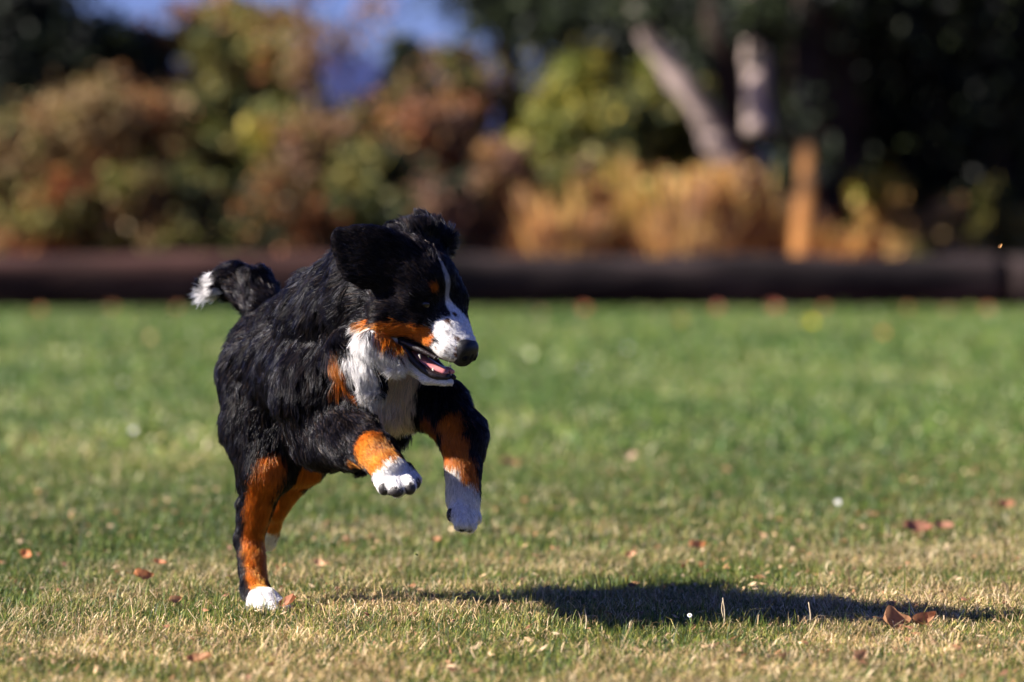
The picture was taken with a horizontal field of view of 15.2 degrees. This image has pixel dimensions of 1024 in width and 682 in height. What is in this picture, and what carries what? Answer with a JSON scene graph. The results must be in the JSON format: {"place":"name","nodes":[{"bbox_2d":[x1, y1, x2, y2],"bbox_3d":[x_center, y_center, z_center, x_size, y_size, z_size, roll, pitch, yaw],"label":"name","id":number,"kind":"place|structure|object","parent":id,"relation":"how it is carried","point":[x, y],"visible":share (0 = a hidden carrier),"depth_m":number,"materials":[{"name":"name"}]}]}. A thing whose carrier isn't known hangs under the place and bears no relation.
{"place":"outdoors","nodes":[
{"label":"outdoors","id":0,"kind":"place"},
{"bbox_2d":[66,0,573,62],"label":"sky","id":1,"kind":"structure","parent":0,"point":[428,21],"materials":[{"name":"blue"}]},
{"bbox_2d":[45,51,886,228],"bbox_3d":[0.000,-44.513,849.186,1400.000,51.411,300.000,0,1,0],"label":"hill","id":2,"kind":"structure","parent":0,"point":[367,69],"depth_m":843.67,"materials":[{"name":"blue"}]},
{"bbox_2d":[0,302,1023,681],"bbox_3d":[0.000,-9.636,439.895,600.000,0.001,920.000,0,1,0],"label":"ground","id":3,"kind":"structure","parent":0,"point":[886,652],"depth_m":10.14,"materials":[{"name":"green plant"}]},
{"bbox_2d":[18,549,31,557],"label":"fallen leaf","id":4,"kind":"object","parent":3,"relation":"on","point":[22,552],"visible":0.98,"depth_m":9.19,"materials":[{"name":"orange plant"}]},
{"bbox_2d":[0,93,66,251],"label":"autumn shrub","id":5,"kind":"object","parent":3,"relation":"on","point":[15,167],"visible":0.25,"depth_m":55.76,"materials":[{"name":"brown plant"}]},
{"bbox_2d":[36,306,42,311],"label":"fallen leaf","id":6,"kind":"object","parent":3,"relation":"on","point":[38,308],"visible":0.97,"depth_m":45.01,"materials":[{"name":"plant"}]},
{"bbox_2d":[0,0,118,128],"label":"evergreen tree","id":7,"kind":"object","parent":3,"relation":"on","point":[17,22],"visible":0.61,"depth_m":60.10,"materials":[{"name":"green plant"}]},
{"bbox_2d":[2,64,169,253],"bbox_3d":[-6.482,-2.293,57.130,2.981,3.596,3.035,-1,2,-31],"label":"autumn shrub","id":8,"kind":"object","parent":3,"relation":"on","point":[92,120],"visible":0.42,"depth_m":56.47,"materials":[{"name":"brown plant"}]},
{"bbox_2d":[108,304,115,308],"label":"fallen leaf","id":9,"kind":"object","parent":3,"relation":"on","point":[111,306],"visible":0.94,"depth_m":46.97,"materials":[{"name":"brown plant"}]},
{"bbox_2d":[126,568,153,578],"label":"fallen leaf","id":10,"kind":"object","parent":3,"relation":"on","point":[139,572],"visible":0.97,"depth_m":8.57,"materials":[{"name":"brown plant"}]},
{"bbox_2d":[144,333,153,338],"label":"fallen leaf","id":11,"kind":"object","parent":3,"relation":"on","point":[149,336],"visible":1,"depth_m":30.86,"materials":[{"name":"plant"}]},
{"bbox_2d":[116,17,187,148],"bbox_3d":[-6.170,-2.944,61.835,2.283,4.530,2.268,0,1,0],"label":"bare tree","id":12,"kind":"object","parent":3,"relation":"on","point":[149,39],"visible":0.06,"depth_m":61.36,"materials":[{"name":"brown plant"}]},
{"bbox_2d":[115,0,200,96],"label":"red leaved tree","id":13,"kind":"object","parent":3,"relation":"on","point":[177,10],"visible":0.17,"depth_m":61.97,"materials":[{"name":"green plant"}]},
{"bbox_2d":[150,559,165,563],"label":"fallen leaf","id":14,"kind":"object","parent":3,"relation":"on","point":[159,561],"visible":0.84,"depth_m":8.93,"materials":[{"name":"plant"}]},
{"bbox_2d":[0,252,326,309],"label":"fallen log","id":15,"kind":"object","parent":3,"relation":"on","point":[100,281],"visible":0.63,"depth_m":47.96,"materials":[{"name":"brown wood"}]},
{"bbox_2d":[107,86,234,234],"bbox_3d":[-5.383,-2.143,57.972,2.547,3.368,2.415,-1,2,-35],"label":"autumn shrub","id":16,"kind":"object","parent":3,"relation":"on","point":[161,151],"visible":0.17,"depth_m":57.54,"materials":[{"name":"brown plant"}]},
{"bbox_2d":[169,595,181,602],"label":"fallen leaf","id":17,"kind":"object","parent":3,"relation":"on","point":[176,598],"visible":0.99,"depth_m":7.99,"materials":[{"name":"brown plant"}]},
{"bbox_2d":[180,652,210,661],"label":"fallen leaf","id":18,"kind":"object","parent":3,"relation":"on","point":[193,657],"visible":0.98,"depth_m":6.82,"materials":[{"name":"brown plant"}]},
{"bbox_2d":[170,22,261,198],"bbox_3d":[-4.603,-2.743,58.906,1.902,4.272,1.983,0,1,0],"label":"autumn shrub","id":19,"kind":"object","parent":3,"relation":"on","point":[220,129],"visible":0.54,"depth_m":58.67,"materials":[{"name":"green plant"}]},
{"bbox_2d":[156,0,327,185],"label":"olive tree","id":20,"kind":"object","parent":3,"relation":"on","point":[201,8],"visible":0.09,"depth_m":62.44,"materials":[{"name":"green plant"}]},
{"bbox_2d":[191,0,356,181],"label":"yellow tree","id":21,"kind":"object","parent":3,"relation":"on","point":[264,22],"visible":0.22,"depth_m":59.71,"materials":[{"name":"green plant"}]},
{"bbox_2d":[201,153,347,252],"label":"autumn shrub","id":22,"kind":"object","parent":3,"relation":"on","point":[274,213],"visible":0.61,"depth_m":54.65,"materials":[{"name":"brown plant"}]},
{"bbox_2d":[278,593,295,606],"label":"fallen leaf","id":23,"kind":"object","parent":3,"relation":"on","point":[288,599],"visible":0.93,"depth_m":7.95,"materials":[{"name":"orange plant"}]},
{"bbox_2d":[311,558,324,565],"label":"fallen leaf","id":24,"kind":"object","parent":3,"relation":"on","point":[319,560],"visible":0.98,"depth_m":8.93,"materials":[{"name":"beige plant"}]},
{"bbox_2d":[260,0,411,185],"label":"slender tree","id":25,"kind":"object","parent":3,"relation":"on","point":[312,51],"visible":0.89,"depth_m":58.32,"materials":[{"name":"brown plant"}]},
{"bbox_2d":[189,207,490,613],"bbox_3d":[-0.368,0.157,7.948,0.330,0.834,1.089,-1,1,-25],"label":"dog","id":26,"kind":"object","parent":3,"relation":"on","point":[330,363],"visible":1,"depth_m":7.63},
{"bbox_2d":[0,49,706,197],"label":"thicket","id":27,"kind":"object","parent":3,"relation":"on","point":[368,113],"visible":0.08,"depth_m":59.10,"materials":[{"name":"brown plant"}]},
{"bbox_2d":[322,77,384,140],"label":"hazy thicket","id":28,"kind":"object","parent":3,"relation":"on","point":[347,95],"depth_m":63.65,"materials":[{"name":"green plant"}]},
{"bbox_2d":[312,122,444,243],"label":"autumn shrub","id":29,"kind":"object","parent":3,"relation":"on","point":[367,183],"visible":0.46,"depth_m":55.13,"materials":[{"name":"green plant"}]},
{"bbox_2d":[365,28,433,140],"bbox_3d":[-1.811,-2.827,60.930,1.579,4.320,1.812,0,1,-20],"label":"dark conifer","id":30,"kind":"object","parent":3,"relation":"on","point":[405,51],"visible":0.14,"depth_m":60.95,"materials":[{"name":"green plant"}]},
{"bbox_2d":[431,537,440,540],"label":"fallen leaf","id":31,"kind":"object","parent":3,"relation":"on","point":[435,538],"visible":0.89,"depth_m":9.65,"materials":[{"name":"plant"}]},
{"bbox_2d":[411,32,521,146],"bbox_3d":[-0.529,-2.726,59.985,2.509,4.170,2.703,0,1,0],"label":"brown tree","id":32,"kind":"object","parent":3,"relation":"on","point":[441,57],"visible":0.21,"depth_m":59.44,"materials":[{"name":"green plant"}]},
{"bbox_2d":[383,0,602,132],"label":"overhanging tree","id":33,"kind":"object","parent":3,"relation":"on","point":[507,72],"visible":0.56,"depth_m":61.62,"materials":[{"name":"green plant"}]},
{"bbox_2d":[495,457,518,465],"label":"fallen leaf","id":34,"kind":"object","parent":3,"relation":"on","point":[506,460],"visible":0.98,"depth_m":13.11,"materials":[{"name":"brown plant"}]},
{"bbox_2d":[0,450,1023,681],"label":"leaf litter","id":35,"kind":"object","parent":3,"relation":"on","point":[452,668],"visible":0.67,"depth_m":9.12,"materials":[{"name":"plant"}]},
{"bbox_2d":[461,132,565,254],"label":"autumn shrub","id":36,"kind":"object","parent":3,"relation":"on","point":[500,170],"visible":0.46,"depth_m":54.87,"materials":[{"name":"brown plant"}]},
{"bbox_2d":[578,305,587,310],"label":"fallen leaf","id":37,"kind":"object","parent":3,"relation":"on","point":[583,307],"visible":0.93,"depth_m":45.77,"materials":[{"name":"brown plant"}]},
{"bbox_2d":[528,139,656,202],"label":"autumn shrub","id":38,"kind":"object","parent":3,"relation":"on","point":[558,177],"visible":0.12,"depth_m":56.28,"materials":[{"name":"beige plant"}]},
{"bbox_2d":[409,0,807,181],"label":"forked tree","id":39,"kind":"object","parent":3,"relation":"on","point":[722,134],"visible":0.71,"depth_m":57.02,"materials":[{"name":"green plant"}]},
{"bbox_2d":[623,551,636,557],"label":"fallen leaf","id":40,"kind":"object","parent":3,"relation":"on","point":[632,552],"visible":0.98,"depth_m":9.19,"materials":[{"name":"plant"}]},
{"bbox_2d":[624,582,636,586],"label":"fallen leaf","id":41,"kind":"object","parent":3,"relation":"on","point":[631,583],"visible":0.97,"depth_m":8.34,"materials":[{"name":"brown plant"}]},
{"bbox_2d":[624,452,637,458],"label":"fallen leaf","id":42,"kind":"object","parent":3,"relation":"on","point":[628,454],"visible":0.97,"depth_m":13.57,"materials":[{"name":"beige plant"}]},
{"bbox_2d":[545,51,718,194],"bbox_3d":[1.981,-2.462,57.509,2.979,4.029,3.148,0,1,0],"label":"autumn shrub","id":43,"kind":"object","parent":3,"relation":"on","point":[649,113],"visible":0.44,"depth_m":57.18,"materials":[{"name":"green plant"}]},
{"bbox_2d":[493,26,794,206],"bbox_3d":[1.597,-2.875,64.209,8.681,6.526,6.363,0,1,0],"label":"hazy thicket","id":44,"kind":"object","parent":3,"relation":"on","point":[603,67],"visible":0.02,"depth_m":63.43,"materials":[{"name":"green plant"}]},
{"bbox_2d":[676,316,683,321],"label":"fallen leaf","id":45,"kind":"object","parent":3,"relation":"on","point":[678,318],"visible":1,"depth_m":38.58,"materials":[{"name":"plant"}]},
{"bbox_2d":[689,540,705,547],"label":"fallen leaf","id":46,"kind":"object","parent":3,"relation":"on","point":[697,542],"visible":0.98,"depth_m":9.45,"materials":[{"name":"brown plant"}]},
{"bbox_2d":[711,304,720,310],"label":"fallen leaf","id":47,"kind":"object","parent":3,"relation":"on","point":[715,307],"visible":0.99,"depth_m":46.17,"materials":[{"name":"brown plant"}]},
{"bbox_2d":[721,598,725,626],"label":"dry stalk","id":48,"kind":"object","parent":3,"relation":"on","point":[722,611],"visible":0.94,"depth_m":7.65,"materials":[{"name":"beige plant"}]},
{"bbox_2d":[688,150,771,226],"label":"autumn shrub","id":49,"kind":"object","parent":3,"relation":"on","point":[748,179],"visible":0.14,"depth_m":54.94,"materials":[{"name":"beige plant"}]},
{"bbox_2d":[507,0,984,254],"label":"ochre footed tree","id":50,"kind":"object","parent":3,"relation":"on","point":[800,125],"visible":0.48,"depth_m":56.05,"materials":[{"name":"green plant"}]},
{"bbox_2d":[765,302,778,309],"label":"fallen leaf","id":51,"kind":"object","parent":3,"relation":"on","point":[772,305],"visible":0.98,"depth_m":46.97,"materials":[{"name":"brown plant"}]},
{"bbox_2d":[804,317,815,323],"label":"fallen leaf","id":52,"kind":"object","parent":3,"relation":"on","point":[808,320],"visible":0.93,"depth_m":37.25,"materials":[{"name":"yellow plant"}]},
{"bbox_2d":[819,304,827,309],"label":"fallen leaf","id":53,"kind":"object","parent":3,"relation":"on","point":[822,306],"visible":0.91,"depth_m":46.57,"materials":[{"name":"brown plant"}]},
{"bbox_2d":[848,649,866,662],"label":"fallen leaf","id":54,"kind":"object","parent":3,"relation":"on","point":[860,651],"visible":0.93,"depth_m":6.88,"materials":[{"name":"brown plant"}]},
{"bbox_2d":[844,158,915,255],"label":"autumn shrub","id":55,"kind":"object","parent":3,"relation":"on","point":[872,197],"visible":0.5,"depth_m":56.76,"materials":[{"name":"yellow plant"}]},
{"bbox_2d":[877,329,885,335],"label":"fallen leaf","id":56,"kind":"object","parent":3,"relation":"on","point":[881,331],"visible":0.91,"depth_m":32.15,"materials":[{"name":"plant"}]},
{"bbox_2d":[748,0,1023,252],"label":"evergreen tree","id":57,"kind":"object","parent":3,"relation":"on","point":[920,200],"visible":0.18,"depth_m":58.45,"materials":[{"name":"green plant"}]},
{"bbox_2d":[875,605,910,629],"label":"dead leaf","id":58,"kind":"object","parent":3,"relation":"on","point":[893,614],"visible":0.96,"depth_m":7.53,"materials":[{"name":"brown plant"}]},
{"bbox_2d":[772,0,1023,245],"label":"evergreen tree","id":59,"kind":"object","parent":3,"relation":"on","point":[994,99],"visible":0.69,"depth_m":57.73,"materials":[{"name":"green plant"}]},
{"bbox_2d":[901,304,909,309],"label":"fallen leaf","id":60,"kind":"object","parent":3,"relation":"on","point":[905,307],"visible":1,"depth_m":46.56,"materials":[{"name":"plant"}]},
{"bbox_2d":[893,520,932,531],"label":"fallen leaf","id":61,"kind":"object","parent":3,"relation":"on","point":[913,525],"visible":0.99,"depth_m":10.00,"materials":[{"name":"brown plant"}]},
{"bbox_2d":[907,611,935,624],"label":"dead leaf","id":62,"kind":"object","parent":3,"relation":"on","point":[930,615],"visible":0.97,"depth_m":7.54,"materials":[{"name":"brown plant"}]},
{"bbox_2d":[932,521,953,527],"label":"fallen leaf","id":63,"kind":"object","parent":3,"relation":"on","point":[943,524],"visible":0.93,"depth_m":10.10,"materials":[{"name":"brown plant"}]},
{"bbox_2d":[982,305,990,310],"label":"fallen leaf","id":64,"kind":"object","parent":3,"relation":"on","point":[986,307],"visible":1,"depth_m":45.77,"materials":[{"name":"plant"}]},
{"bbox_2d":[961,175,1023,256],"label":"autumn shrub","id":65,"kind":"object","parent":3,"relation":"on","point":[1006,217],"visible":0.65,"depth_m":57.25,"materials":[{"name":"green plant"}]},
{"bbox_2d":[997,499,1014,506],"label":"fallen leaf","id":66,"kind":"object","parent":3,"relation":"on","point":[1002,502],"visible":1,"depth_m":10.98,"materials":[{"name":"brown plant"}]},
{"bbox_2d":[73,307,1013,309],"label":"bare soil","id":67,"kind":"structure","parent":0,"point":[684,309],"depth_m":49.26,"materials":[{"name":"brown soil"}]},
{"bbox_2d":[0,164,107,254],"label":"autumn shrub","id":68,"kind":"object","parent":67,"relation":"on","point":[42,228],"visible":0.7,"depth_m":54.65,"materials":[{"name":"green plant"}]},
{"bbox_2d":[16,0,179,110],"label":"dark bush","id":69,"kind":"object","parent":67,"relation":"on","point":[117,49],"visible":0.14,"depth_m":60.31,"materials":[{"name":"green plant"}]},
{"bbox_2d":[82,149,204,253],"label":"autumn shrub","id":70,"kind":"object","parent":67,"relation":"on","point":[136,213],"visible":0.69,"depth_m":54.75,"materials":[{"name":"green plant"}]},
{"bbox_2d":[127,157,272,252],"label":"autumn shrub","id":71,"kind":"object","parent":67,"relation":"on","point":[190,182],"visible":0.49,"depth_m":55.05,"materials":[{"name":"green plant"}]},
{"bbox_2d":[211,88,318,211],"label":"autumn shrub","id":72,"kind":"object","parent":67,"relation":"on","point":[261,133],"visible":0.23,"depth_m":56.64,"materials":[{"name":"green plant"}]},
{"bbox_2d":[252,105,384,252],"bbox_3d":[-2.806,-2.006,56.431,2.550,2.898,2.108,0,1,0],"label":"autumn shrub","id":73,"kind":"object","parent":67,"relation":"on","point":[311,145],"visible":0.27,"depth_m":55.95,"materials":[{"name":"brown plant"}]},
{"bbox_2d":[370,84,513,237],"bbox_3d":[-0.927,-2.164,56.331,2.670,3.227,2.418,0,1,0],"label":"autumn shrub","id":74,"kind":"object","parent":67,"relation":"on","point":[420,132],"visible":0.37,"depth_m":56.00,"materials":[{"name":"brown plant"}]},
{"bbox_2d":[386,164,513,254],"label":"autumn shrub","id":75,"kind":"object","parent":67,"relation":"on","point":[446,196],"visible":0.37,"depth_m":54.41,"materials":[{"name":"brown plant"}]},
{"bbox_2d":[480,43,620,202],"bbox_3d":[0.310,-2.530,57.962,2.334,3.897,3.056,-1,1,-25],"label":"autumn shrub","id":76,"kind":"object","parent":67,"relation":"on","point":[547,128],"visible":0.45,"depth_m":57.39,"materials":[{"name":"green plant"}]},
{"bbox_2d":[494,183,623,255],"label":"dry shrub","id":77,"kind":"object","parent":67,"relation":"on","point":[535,233],"visible":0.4,"depth_m":54.14,"materials":[{"name":"beige plant"}]},
{"bbox_2d":[542,175,634,248],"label":"autumn shrub","id":78,"kind":"object","parent":67,"relation":"on","point":[596,192],"visible":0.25,"depth_m":54.84,"materials":[{"name":"beige plant"}]},
{"bbox_2d":[543,169,652,255],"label":"dry shrub","id":79,"kind":"object","parent":67,"relation":"on","point":[630,214],"visible":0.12,"depth_m":54.66,"materials":[{"name":"beige plant"}]},
{"bbox_2d":[590,147,695,247],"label":"dry shrub","id":80,"kind":"object","parent":67,"relation":"on","point":[623,169],"visible":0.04,"depth_m":55.65,"materials":[{"name":"beige plant"}]},
{"bbox_2d":[610,164,699,212],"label":"autumn shrub","id":81,"kind":"object","parent":67,"relation":"on","point":[666,176],"visible":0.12,"depth_m":55.04,"materials":[{"name":"beige plant"}]},
{"bbox_2d":[622,160,750,255],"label":"dry shrub","id":82,"kind":"object","parent":67,"relation":"on","point":[688,233],"visible":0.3,"depth_m":54.27,"materials":[{"name":"beige plant"}]},
{"bbox_2d":[450,253,1004,308],"bbox_3d":[2.453,-0.748,49.139,7.781,0.749,0.787,0,1,-7],"label":"fallen log","id":83,"kind":"object","parent":67,"relation":"on","point":[963,280],"visible":0.75,"depth_m":48.85,"materials":[{"name":"brown wood"}]},
{"bbox_2d":[672,156,790,254],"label":"dry shrub","id":84,"kind":"object","parent":67,"relation":"on","point":[758,241],"visible":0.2,"depth_m":54.60,"materials":[{"name":"brown plant"}]},
{"bbox_2d":[496,0,1023,242],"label":"dark trunked tree","id":85,"kind":"object","parent":67,"relation":"on","point":[853,117],"visible":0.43,"depth_m":57.53,"materials":[{"name":"green plant"}]},
{"bbox_2d":[751,171,834,254],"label":"dry shrub","id":86,"kind":"object","parent":67,"relation":"on","point":[786,216],"visible":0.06,"depth_m":54.94,"materials":[{"name":"brown plant"}]},
{"bbox_2d":[776,213,906,256],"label":"dry shrub","id":87,"kind":"object","parent":67,"relation":"on","point":[827,241],"visible":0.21,"depth_m":54.17,"materials":[{"name":"brown plant"}]},
{"bbox_2d":[874,190,997,255],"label":"autumn shrub","id":88,"kind":"object","parent":67,"relation":"on","point":[938,227],"visible":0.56,"depth_m":56.07,"materials":[{"name":"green plant"}]},
{"bbox_2d":[1003,255,1023,307],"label":"fallen log","id":89,"kind":"object","parent":67,"relation":"on","point":[1014,280],"visible":0.76,"depth_m":49.36,"materials":[{"name":"brown wood"}]}
]}

